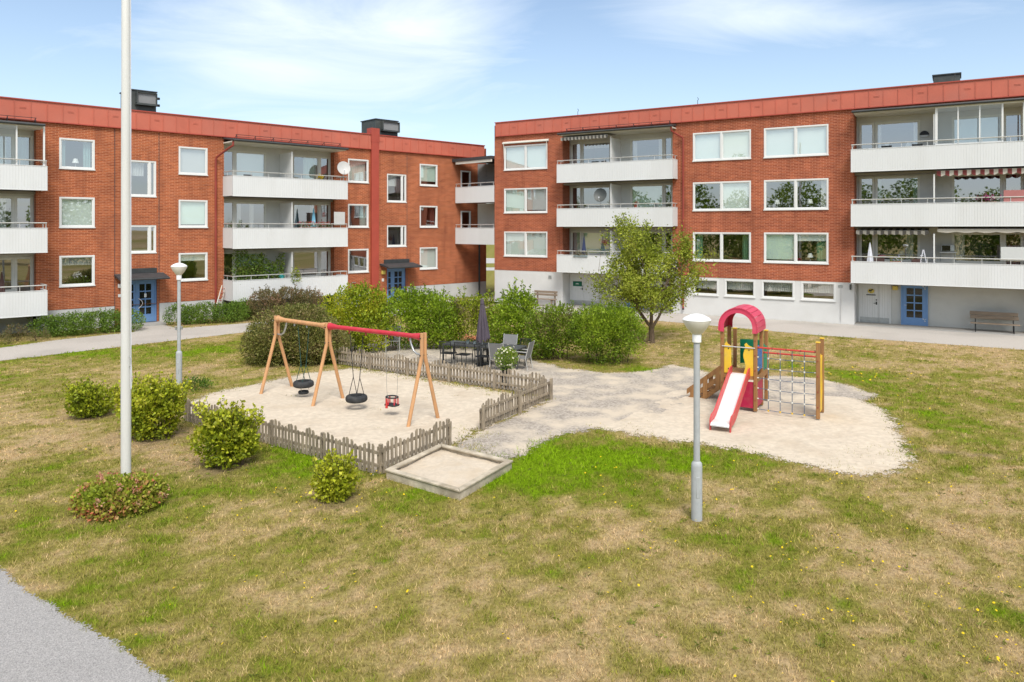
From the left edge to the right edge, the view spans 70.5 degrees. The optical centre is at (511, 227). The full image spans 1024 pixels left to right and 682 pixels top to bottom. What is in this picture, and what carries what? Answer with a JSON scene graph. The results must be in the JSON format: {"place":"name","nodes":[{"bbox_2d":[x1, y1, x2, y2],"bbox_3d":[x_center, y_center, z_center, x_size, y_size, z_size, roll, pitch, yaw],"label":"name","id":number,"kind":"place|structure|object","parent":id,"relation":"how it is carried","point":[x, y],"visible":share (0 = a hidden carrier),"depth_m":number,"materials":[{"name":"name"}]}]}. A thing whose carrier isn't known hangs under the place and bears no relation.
{"place":"outdoors","nodes":[
{"label":"outdoors","id":0,"kind":"place"},
{"bbox_2d":[0,565,173,681],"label":"path","id":1,"kind":"structure","parent":0,"point":[41,641],"depth_m":8.20,"materials":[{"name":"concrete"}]},
{"bbox_2d":[0,293,503,360],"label":"path","id":2,"kind":"structure","parent":0,"point":[152,334],"depth_m":30.71,"materials":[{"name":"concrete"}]},
{"bbox_2d":[183,368,548,474],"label":"sand","id":3,"kind":"structure","parent":0,"point":[359,423],"depth_m":19.25,"materials":[{"name":"beige sand"}]},
{"bbox_2d":[184,398,379,473],"bbox_3d":[-5.324,4.473,15.968,6.779,0.614,0.148,0,0,35],"label":"picket fence","id":4,"kind":"object","parent":3,"relation":"on","point":[271,435],"visible":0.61,"depth_m":15.17,"materials":[{"name":"grey wood"}]},
{"bbox_2d":[259,315,439,426],"bbox_3d":[-4.560,3.702,19.399,6.003,2.244,1.286,0,0,37],"label":"swing frame","id":5,"kind":"object","parent":3,"relation":"on","point":[328,327],"visible":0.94,"depth_m":19.35,"materials":[{"name":"wood"}]},
{"bbox_2d":[293,328,313,394],"bbox_3d":[-5.853,3.743,20.353,0.566,1.868,0.566,0,0,0],"label":"tyre swing","id":6,"kind":"object","parent":5,"relation":"hanging from","point":[304,383],"visible":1,"depth_m":20.24,"materials":[{"name":"rubber"}]},
{"bbox_2d":[345,334,367,403],"bbox_3d":[-4.080,3.691,19.020,0.566,1.765,0.566,0,0,0],"label":"tyre swing","id":7,"kind":"object","parent":5,"relation":"hanging from","point":[355,398],"visible":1,"depth_m":18.90,"materials":[{"name":"rubber"}]},
{"bbox_2d":[384,346,399,407],"bbox_3d":[-3.035,3.675,18.279,0.409,1.730,0.324,0,0,35],"label":"toddler swing","id":8,"kind":"object","parent":5,"relation":"hanging from","point":[390,403],"visible":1,"depth_m":18.24,"materials":[{"name":"plastic"}]},
{"bbox_2d":[378,418,451,473],"bbox_3d":[-1.942,4.449,14.962,0.148,0.663,2.237,0,0,32],"label":"picket fence","id":9,"kind":"object","parent":3,"relation":"on","point":[422,436],"visible":0.72,"depth_m":14.80,"materials":[{"name":"grey wood"}]},
{"bbox_2d":[334,347,544,394],"bbox_3d":[-2.623,4.446,22.845,8.575,0.667,0.149,0,0,34],"label":"picket fence","id":10,"kind":"object","parent":3,"relation":"on","point":[369,363],"visible":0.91,"depth_m":22.55,"materials":[{"name":"grey wood"}]},
{"bbox_2d":[479,377,552,430],"bbox_3d":[0.172,4.436,18.595,0.149,0.689,3.565,0,0,30],"label":"picket fence","id":11,"kind":"object","parent":3,"relation":"on","point":[486,410],"visible":1,"depth_m":18.40,"materials":[{"name":"grey wood"}]},
{"bbox_2d":[0,244,1023,681],"bbox_3d":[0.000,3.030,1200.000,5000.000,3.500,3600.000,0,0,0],"label":"ground","id":12,"kind":"structure","parent":0,"point":[560,602],"depth_m":10.86,"materials":[{"name":"green plant"}]},
{"bbox_2d":[0,323,51,344],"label":"hedge","id":13,"kind":"object","parent":12,"relation":"on","point":[7,332],"visible":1,"depth_m":30.32,"materials":[{"name":"green plant"}]},
{"bbox_2d":[27,307,145,336],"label":"rose hedge","id":14,"kind":"object","parent":12,"relation":"on","point":[69,323],"visible":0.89,"depth_m":32.29,"materials":[{"name":"green plant"}]},
{"bbox_2d":[61,374,119,417],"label":"currant bush","id":15,"kind":"object","parent":12,"relation":"on","point":[83,398],"visible":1,"depth_m":18.11,"materials":[{"name":"green plant"}]},
{"bbox_2d":[67,467,170,521],"bbox_3d":[-6.708,4.457,12.415,1.597,0.722,1.553,0,0,0],"label":"groundcover shrub","id":16,"kind":"object","parent":12,"relation":"on","point":[140,491],"visible":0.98,"depth_m":12.08,"materials":[{"name":"green plant"}]},
{"bbox_2d":[121,0,131,476],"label":"flagpole","id":17,"kind":"object","parent":12,"relation":"on","point":[126,372],"visible":0.89,"depth_m":12.56,"materials":[{"name":"white metal"}]},
{"bbox_2d":[110,370,194,441],"bbox_3d":[-8.230,4.016,16.488,1.940,1.577,1.469,0,0,0],"label":"currant bush","id":18,"kind":"object","parent":12,"relation":"on","point":[162,399],"visible":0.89,"depth_m":16.29,"materials":[{"name":"green plant"}]},
{"bbox_2d":[171,263,186,384],"bbox_3d":[-10.040,2.926,21.860,0.464,3.708,0.464,0,0,0],"label":"street lamp","id":19,"kind":"object","parent":12,"relation":"on","point":[178,269],"visible":0.98,"depth_m":21.81,"materials":[{"name":"grey metal"}]},
{"bbox_2d":[179,376,213,391],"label":"weed clump","id":20,"kind":"object","parent":12,"relation":"on","point":[203,381],"visible":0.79,"depth_m":21.27,"materials":[{"name":"green plant"}]},
{"bbox_2d":[162,297,255,324],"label":"rose hedge","id":21,"kind":"object","parent":12,"relation":"on","point":[193,313],"visible":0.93,"depth_m":36.07,"materials":[{"name":"green plant"}]},
{"bbox_2d":[186,395,264,469],"bbox_3d":[-5.740,4.110,14.591,1.433,1.394,1.267,0,0,24],"label":"currant bush","id":22,"kind":"object","parent":12,"relation":"on","point":[232,431],"visible":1,"depth_m":14.35,"materials":[{"name":"green plant"}]},
{"bbox_2d":[0,89,485,333],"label":"apartment building","id":23,"kind":"structure","parent":12,"relation":"on","point":[202,207],"depth_m":37.92,"materials":[{"name":"brick"}]},
{"bbox_2d":[0,196,13,227],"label":"window","id":24,"kind":"structure","parent":23,"relation":"in","point":[2,198],"depth_m":32.35,"materials":[{"name":"beige paint"}]},
{"bbox_2d":[0,134,13,163],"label":"window","id":25,"kind":"structure","parent":23,"relation":"in","point":[2,136],"depth_m":32.32,"materials":[{"name":"beige paint"}]},
{"bbox_2d":[14,257,32,291],"bbox_3d":[-22.003,2.500,32.672,0.715,2.320,0.090,0,0,-43],"label":"balcony door","id":26,"kind":"structure","parent":23,"relation":"in","point":[15,258],"depth_m":32.60,"materials":[{"name":"beige paint"}]},
{"bbox_2d":[14,196,32,227],"bbox_3d":[-21.988,-0.235,32.651,0.715,2.310,0.141,0,0,-43],"label":"balcony door","id":27,"kind":"structure","parent":23,"relation":"in","point":[15,197],"depth_m":32.59,"materials":[{"name":"beige paint"}]},
{"bbox_2d":[14,135,32,164],"bbox_3d":[-22.047,-2.970,32.714,0.715,2.340,0.314,0,0,-43],"label":"balcony door","id":28,"kind":"structure","parent":23,"relation":"in","point":[25,145],"depth_m":32.81,"materials":[{"name":"beige paint"}]},
{"bbox_2d":[59,255,94,287],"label":"window","id":29,"kind":"structure","parent":23,"relation":"in","point":[76,259],"depth_m":33.80,"materials":[{"name":"white paint"}]},
{"bbox_2d":[59,197,94,227],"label":"window","id":30,"kind":"structure","parent":23,"relation":"in","point":[74,212],"depth_m":33.80,"materials":[{"name":"glass"}]},
{"bbox_2d":[59,138,94,170],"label":"window","id":31,"kind":"structure","parent":23,"relation":"in","point":[86,143],"depth_m":33.92,"materials":[{"name":"white paint"}]},
{"bbox_2d":[131,280,155,322],"bbox_3d":[-18.318,3.615,35.662,1.530,2.130,0.110,0,0,-43],"label":"entrance door","id":32,"kind":"structure","parent":23,"relation":"in","point":[139,288],"depth_m":35.82,"materials":[{"name":"blue wood"}]},
{"bbox_2d":[131,160,156,196],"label":"stair window","id":33,"kind":"structure","parent":23,"relation":"in","point":[137,166],"depth_m":35.82,"materials":[{"name":"white paint"}]},
{"bbox_2d":[131,225,156,253],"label":"stair window","id":34,"kind":"structure","parent":23,"relation":"in","point":[149,250],"depth_m":35.85,"materials":[{"name":"white paint"}]},
{"bbox_2d":[178,200,207,227],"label":"window","id":35,"kind":"structure","parent":23,"relation":"in","point":[190,211],"depth_m":37.36,"materials":[{"name":"glass"}]},
{"bbox_2d":[178,146,207,175],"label":"window","id":36,"kind":"structure","parent":23,"relation":"in","point":[192,160],"depth_m":37.36,"materials":[{"name":"glass"}]},
{"bbox_2d":[179,252,207,281],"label":"window","id":37,"kind":"structure","parent":23,"relation":"in","point":[182,256],"depth_m":37.40,"materials":[{"name":"glass"}]},
{"bbox_2d":[235,251,265,280],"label":"window","id":38,"kind":"structure","parent":23,"relation":"in","point":[263,252],"depth_m":39.84,"materials":[{"name":"beige paint"}]},
{"bbox_2d":[235,202,265,227],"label":"window","id":39,"kind":"structure","parent":23,"relation":"in","point":[237,204],"depth_m":39.56,"materials":[{"name":"beige paint"}]},
{"bbox_2d":[235,151,265,176],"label":"window","id":40,"kind":"structure","parent":23,"relation":"in","point":[244,160],"depth_m":39.88,"materials":[{"name":"clear glass"}]},
{"bbox_2d":[231,249,285,284],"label":"balcony plants","id":41,"kind":"object","parent":23,"relation":"on","point":[268,264],"visible":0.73,"depth_m":38.65,"materials":[{"name":"green plant"}]},
{"bbox_2d":[293,203,319,227],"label":"window","id":42,"kind":"structure","parent":23,"relation":"in","point":[312,205],"depth_m":42.31,"materials":[{"name":"beige paint"}]},
{"bbox_2d":[293,155,319,178],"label":"window","id":43,"kind":"structure","parent":23,"relation":"in","point":[311,164],"depth_m":42.34,"materials":[{"name":"glass"}]},
{"bbox_2d":[348,204,368,227],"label":"window","id":44,"kind":"structure","parent":23,"relation":"in","point":[364,208],"depth_m":44.25,"materials":[{"name":"white paint"}]},
{"bbox_2d":[348,159,368,183],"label":"window","id":45,"kind":"structure","parent":23,"relation":"in","point":[356,174],"depth_m":44.04,"materials":[{"name":"white paint"}]},
{"bbox_2d":[387,268,404,300],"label":"entrance door","id":46,"kind":"structure","parent":23,"relation":"in","point":[395,277],"depth_m":45.78,"materials":[{"name":"blue wood"}]},
{"bbox_2d":[387,174,406,202],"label":"stair window","id":47,"kind":"structure","parent":23,"relation":"in","point":[391,178],"depth_m":45.85,"materials":[{"name":"white paint"}]},
{"bbox_2d":[420,247,437,269],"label":"window","id":48,"kind":"structure","parent":23,"relation":"in","point":[428,255],"depth_m":47.48,"materials":[{"name":"glass"}]},
{"bbox_2d":[420,206,437,227],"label":"window","id":49,"kind":"structure","parent":23,"relation":"in","point":[431,207],"depth_m":47.79,"materials":[{"name":"white paint"}]},
{"bbox_2d":[420,164,437,186],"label":"window","id":50,"kind":"structure","parent":23,"relation":"in","point":[428,172],"depth_m":47.51,"materials":[{"name":"white paint"}]},
{"bbox_2d":[246,284,324,319],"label":"spirea bush","id":51,"kind":"object","parent":12,"relation":"on","point":[295,297],"visible":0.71,"depth_m":37.92,"materials":[{"name":"green plant"}]},
{"bbox_2d":[236,301,354,366],"bbox_3d":[-7.538,3.731,25.742,4.004,2.223,2.876,0,0,0],"label":"spirea bush","id":52,"kind":"object","parent":12,"relation":"on","point":[261,334],"visible":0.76,"depth_m":25.08,"materials":[{"name":"green plant"}]},
{"bbox_2d":[309,448,360,503],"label":"currant bush","id":53,"kind":"object","parent":12,"relation":"on","point":[335,475],"visible":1,"depth_m":12.63,"materials":[{"name":"green plant"}]},
{"bbox_2d":[317,278,395,352],"bbox_3d":[-6.027,3.394,27.856,3.169,2.854,2.297,0,0,0],"label":"lilac bush","id":54,"kind":"object","parent":12,"relation":"on","point":[367,311],"visible":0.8,"depth_m":27.45,"materials":[{"name":"green plant"}]},
{"bbox_2d":[373,281,465,349],"bbox_3d":[-3.649,3.486,28.453,3.702,2.727,2.420,0,0,0],"label":"lilac bush","id":55,"kind":"object","parent":12,"relation":"on","point":[422,318],"visible":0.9,"depth_m":28.09,"materials":[{"name":"green plant"}]},
{"bbox_2d":[385,444,512,500],"bbox_3d":[-1.216,4.688,14.033,2.127,0.185,1.889,0,0,36],"label":"sandbox","id":56,"kind":"object","parent":12,"relation":"on","point":[461,474],"visible":1,"depth_m":13.94,"materials":[{"name":"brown wood"}]},
{"bbox_2d":[445,286,500,348],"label":"lilac bush","id":57,"kind":"object","parent":12,"relation":"on","point":[471,306],"visible":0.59,"depth_m":28.38,"materials":[{"name":"green plant"}]},
{"bbox_2d":[486,277,539,350],"bbox_3d":[0.020,3.362,27.741,2.214,2.974,2.147,0,0,0],"label":"lilac bush","id":58,"kind":"object","parent":12,"relation":"on","point":[512,310],"visible":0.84,"depth_m":27.40,"materials":[{"name":"green plant"}]},
{"bbox_2d":[15,334,1019,681],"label":"wildflowers","id":59,"kind":"object","parent":12,"relation":"on","point":[675,540],"visible":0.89,"depth_m":10.42,"materials":[{"name":"yellow plant"}]},
{"bbox_2d":[521,300,582,359],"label":"lilac bush","id":60,"kind":"object","parent":12,"relation":"on","point":[550,344],"visible":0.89,"depth_m":25.94,"materials":[{"name":"green plant"}]},
{"bbox_2d":[565,299,648,364],"bbox_3d":[3.338,3.683,25.469,2.996,2.348,2.369,0,0,0],"label":"lilac bush","id":61,"kind":"object","parent":12,"relation":"on","point":[609,322],"visible":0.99,"depth_m":25.19,"materials":[{"name":"green plant"}]},
{"bbox_2d":[579,212,719,342],"bbox_3d":[5.910,2.021,30.225,6.298,5.627,5.130,0,0,0],"label":"apple tree","id":62,"kind":"object","parent":12,"relation":"on","point":[634,277],"visible":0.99,"depth_m":29.89,"materials":[{"name":"green plant"}]},
{"bbox_2d":[682,314,710,521],"bbox_3d":[3.020,3.097,11.850,0.464,3.366,0.464,0,0,0],"label":"street lamp","id":63,"kind":"object","parent":12,"relation":"on","point":[696,325],"visible":1,"depth_m":11.79,"materials":[{"name":"grey metal"}]},
{"bbox_2d":[494,72,1023,335],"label":"apartment building","id":64,"kind":"structure","parent":12,"relation":"on","point":[720,177],"depth_m":37.51,"materials":[{"name":"brick"}]},
{"bbox_2d":[452,156,494,244],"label":"balcony link","id":65,"kind":"object","parent":64,"relation":"attached to","point":[483,191],"visible":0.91,"depth_m":48.13,"materials":[{"name":"metal"}]},
{"bbox_2d":[503,231,547,257],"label":"window","id":66,"kind":"structure","parent":64,"relation":"in","point":[516,244],"depth_m":45.34,"materials":[{"name":"white paint"}]},
{"bbox_2d":[503,187,547,213],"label":"window","id":67,"kind":"structure","parent":64,"relation":"in","point":[516,200],"depth_m":45.34,"materials":[{"name":"glass"}]},
{"bbox_2d":[503,143,547,170],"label":"window","id":68,"kind":"structure","parent":64,"relation":"in","point":[531,156],"depth_m":45.34,"materials":[{"name":"glass"}]},
{"bbox_2d":[571,231,581,254],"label":"balcony door","id":69,"kind":"structure","parent":64,"relation":"in","point":[577,234],"depth_m":44.65,"materials":[{"name":"beige paint"}]},
{"bbox_2d":[571,143,581,163],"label":"balcony door","id":70,"kind":"structure","parent":64,"relation":"in","point":[577,148],"depth_m":44.65,"materials":[{"name":"beige paint"}]},
{"bbox_2d":[570,273,598,304],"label":"storeroom door","id":71,"kind":"structure","parent":64,"relation":"in","point":[578,294],"depth_m":44.20,"materials":[{"name":"white paint"}]},
{"bbox_2d":[582,231,609,254],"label":"window","id":72,"kind":"structure","parent":64,"relation":"in","point":[592,243],"depth_m":43.92,"materials":[{"name":"clear glass"}]},
{"bbox_2d":[582,141,609,162],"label":"window","id":73,"kind":"structure","parent":64,"relation":"in","point":[599,144],"depth_m":43.98,"materials":[{"name":"beige paint"}]},
{"bbox_2d":[630,184,663,206],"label":"window","id":74,"kind":"structure","parent":64,"relation":"in","point":[644,193],"depth_m":42.23,"materials":[{"name":"clear glass"}]},
{"bbox_2d":[630,137,663,160],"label":"window","id":75,"kind":"structure","parent":64,"relation":"in","point":[633,142],"depth_m":42.36,"materials":[{"name":"beige paint"}]},
{"bbox_2d":[693,279,718,296],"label":"basement window","id":76,"kind":"structure","parent":64,"relation":"in","point":[711,283],"depth_m":39.40,"materials":[{"name":"white paint"}]},
{"bbox_2d":[692,232,750,262],"bbox_3d":[11.289,1.065,38.994,3.140,1.590,0.324,0,0,32],"label":"window","id":77,"kind":"structure","parent":64,"relation":"in","point":[699,235],"depth_m":38.88,"materials":[{"name":"white paint"}]},
{"bbox_2d":[692,181,750,210],"bbox_3d":[11.254,-1.660,38.937,3.140,1.580,0.190,0,0,32],"label":"window","id":78,"kind":"structure","parent":64,"relation":"in","point":[734,195],"depth_m":38.70,"materials":[{"name":"white paint"}]},
{"bbox_2d":[692,129,750,161],"bbox_3d":[11.255,-4.365,38.937,3.140,1.570,0.190,0,0,32],"label":"window","id":79,"kind":"structure","parent":64,"relation":"in","point":[734,144],"depth_m":38.92,"materials":[{"name":"glass"}]},
{"bbox_2d":[724,279,755,297],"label":"basement window","id":80,"kind":"structure","parent":64,"relation":"in","point":[728,283],"depth_m":38.57,"materials":[{"name":"white paint"}]},
{"bbox_2d":[761,280,794,299],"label":"basement window","id":81,"kind":"structure","parent":64,"relation":"in","point":[766,285],"depth_m":37.52,"materials":[{"name":"white paint"}]},
{"bbox_2d":[763,232,828,264],"bbox_3d":[14.499,1.065,37.025,3.147,1.590,0.324,0,0,32],"label":"window","id":82,"kind":"structure","parent":64,"relation":"in","point":[777,245],"depth_m":37.17,"materials":[{"name":"glass"}]},
{"bbox_2d":[763,178,828,210],"bbox_3d":[14.500,-1.660,37.025,3.147,1.580,0.324,0,0,32],"label":"window","id":83,"kind":"structure","parent":64,"relation":"in","point":[824,181],"depth_m":36.70,"materials":[{"name":"white paint"}]},
{"bbox_2d":[763,124,828,157],"bbox_3d":[14.464,-4.365,36.968,3.147,1.570,0.190,0,0,32],"label":"window","id":84,"kind":"structure","parent":64,"relation":"in","point":[806,140],"depth_m":36.96,"materials":[{"name":"glass"}]},
{"bbox_2d":[800,281,835,301],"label":"basement window","id":85,"kind":"structure","parent":64,"relation":"in","point":[813,287],"depth_m":36.51,"materials":[{"name":"white paint"}]},
{"bbox_2d":[859,234,874,260],"bbox_3d":[17.705,1.360,36.155,0.700,2.240,0.314,0,0,32],"label":"balcony door","id":86,"kind":"structure","parent":64,"relation":"in","point":[864,240],"depth_m":36.24,"materials":[{"name":"beige paint"}]},
{"bbox_2d":[859,284,890,323],"bbox_3d":[17.929,3.720,35.861,1.430,2.120,0.091,0,0,32],"label":"storeroom door","id":87,"kind":"structure","parent":64,"relation":"in","point":[876,309],"depth_m":35.85,"materials":[{"name":"white paint"}]},
{"bbox_2d":[856,228,928,234],"bbox_3d":[18.205,0.210,34.703,3.050,0.300,1.080,0,0,32],"label":"awning","id":88,"kind":"object","parent":64,"relation":"attached to","point":[874,231],"visible":0.98,"depth_m":34.38,"materials":[{"name":"fabric"}]},
{"bbox_2d":[875,234,919,261],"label":"window","id":89,"kind":"structure","parent":64,"relation":"in","point":[909,238],"depth_m":35.32,"materials":[{"name":"glass"}]},
{"bbox_2d":[875,175,919,203],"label":"window","id":90,"kind":"structure","parent":64,"relation":"in","point":[916,179],"depth_m":35.26,"materials":[{"name":"glass"}]},
{"bbox_2d":[875,120,919,147],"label":"window","id":91,"kind":"structure","parent":64,"relation":"in","point":[916,123],"depth_m":35.30,"materials":[{"name":"beige paint"}]},
{"bbox_2d":[901,285,927,325],"bbox_3d":[19.390,3.715,34.944,1.140,2.050,0.110,0,0,32],"label":"entrance door","id":92,"kind":"structure","parent":64,"relation":"in","point":[914,299],"depth_m":34.92,"materials":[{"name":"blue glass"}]},
{"bbox_2d":[952,114,1001,142],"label":"window","id":93,"kind":"structure","parent":64,"relation":"in","point":[990,125],"depth_m":33.75,"materials":[{"name":"glass"}]},
{"bbox_2d":[952,232,1002,263],"bbox_3d":[21.652,0.960,33.775,2.000,1.440,0.283,0,0,32],"label":"window","id":94,"kind":"structure","parent":64,"relation":"in","point":[958,238],"depth_m":34.12,"materials":[{"name":"beige paint"}]},
{"bbox_2d":[952,173,1002,202],"bbox_3d":[21.607,-1.760,33.701,2.000,1.460,0.110,0,0,32],"label":"window","id":95,"kind":"structure","parent":64,"relation":"in","point":[1001,175],"depth_m":33.43,"materials":[{"name":"beige paint"}]},
{"bbox_2d":[965,241,991,259],"bbox_3d":[21.842,1.080,33.985,1.100,0.900,0.040,0,0,32],"label":"shirt","id":96,"kind":"object","parent":64,"relation":"hanging from","point":[978,249],"visible":1,"depth_m":33.96,"materials":[{"name":"fabric"}]},
{"bbox_2d":[937,168,1023,175],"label":"awning","id":97,"kind":"object","parent":64,"relation":"attached to","point":[980,171],"visible":0.95,"depth_m":32.26,"materials":[{"name":"fabric"}]},
{"bbox_2d":[937,227,1023,232],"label":"awning","id":98,"kind":"object","parent":64,"relation":"attached to","point":[980,229],"visible":1,"depth_m":32.37,"materials":[{"name":"fabric"}]},
{"bbox_2d":[1001,247,1023,260],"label":"wind screen","id":99,"kind":"object","parent":64,"relation":"attached to","point":[1012,252],"visible":1,"depth_m":31.55,"materials":[{"name":"fabric"}]},
{"bbox_2d":[1003,233,1023,264],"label":"balcony door","id":100,"kind":"structure","parent":64,"relation":"in","point":[1009,239],"depth_m":33.09,"materials":[{"name":"beige paint"}]},
{"bbox_2d":[1003,172,1023,201],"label":"balcony door","id":101,"kind":"structure","parent":64,"relation":"in","point":[1010,182],"depth_m":33.10,"materials":[{"name":"beige paint"}]},
{"bbox_2d":[1004,190,1023,201],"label":"laundry","id":102,"kind":"object","parent":64,"relation":"on","point":[1014,193],"visible":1,"depth_m":31.51,"materials":[{"name":"pink fabric"}]},
{"bbox_2d":[0,0,1023,203],"label":"sky","id":103,"kind":"structure","parent":0,"point":[445,70],"materials":[{"name":"blue"}]},
{"bbox_2d":[340,341,878,459],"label":"path","id":104,"kind":"structure","parent":0,"point":[581,399],"depth_m":20.76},
{"bbox_2d":[442,340,488,365],"bbox_3d":[-1.628,4.420,25.389,1.400,0.720,0.820,0,0,24],"label":"garden table","id":105,"kind":"object","parent":104,"relation":"on","point":[470,344],"visible":0.63,"depth_m":25.29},
{"bbox_2d":[475,298,489,365],"bbox_3d":[-1.016,3.615,25.112,0.528,2.330,0.500,0,0,0],"label":"parasol","id":106,"kind":"object","parent":104,"relation":"on","point":[483,333],"visible":0.89,"depth_m":25.00,"materials":[{"name":"fabric"}]},
{"bbox_2d":[493,344,519,387],"bbox_3d":[-0.172,4.141,21.675,0.812,1.281,0.800,0,0,0],"label":"daisy planter","id":107,"kind":"object","parent":104,"relation":"on","point":[508,354],"visible":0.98,"depth_m":21.55,"materials":[{"name":"green plant"}]},
{"bbox_2d":[445,300,1023,349],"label":"path","id":108,"kind":"structure","parent":0,"point":[925,336],"depth_m":32.90,"materials":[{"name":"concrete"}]},
{"bbox_2d":[970,311,1019,333],"bbox_3d":[21.797,4.308,32.755,1.890,0.916,0.496,0,0,32],"label":"bench","id":109,"kind":"object","parent":108,"relation":"on","point":[996,315],"visible":1,"depth_m":32.81,"materials":[{"name":"brown wood"}]},
{"bbox_2d":[596,390,917,476],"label":"sand","id":110,"kind":"structure","parent":0,"point":[841,423],"depth_m":16.94,"materials":[{"name":"beige sand"}]},
{"bbox_2d":[687,304,824,432],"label":"play tower","id":111,"kind":"structure","parent":110,"relation":"on","point":[735,387],"depth_m":18.61,"materials":[{"name":"red plastic"}]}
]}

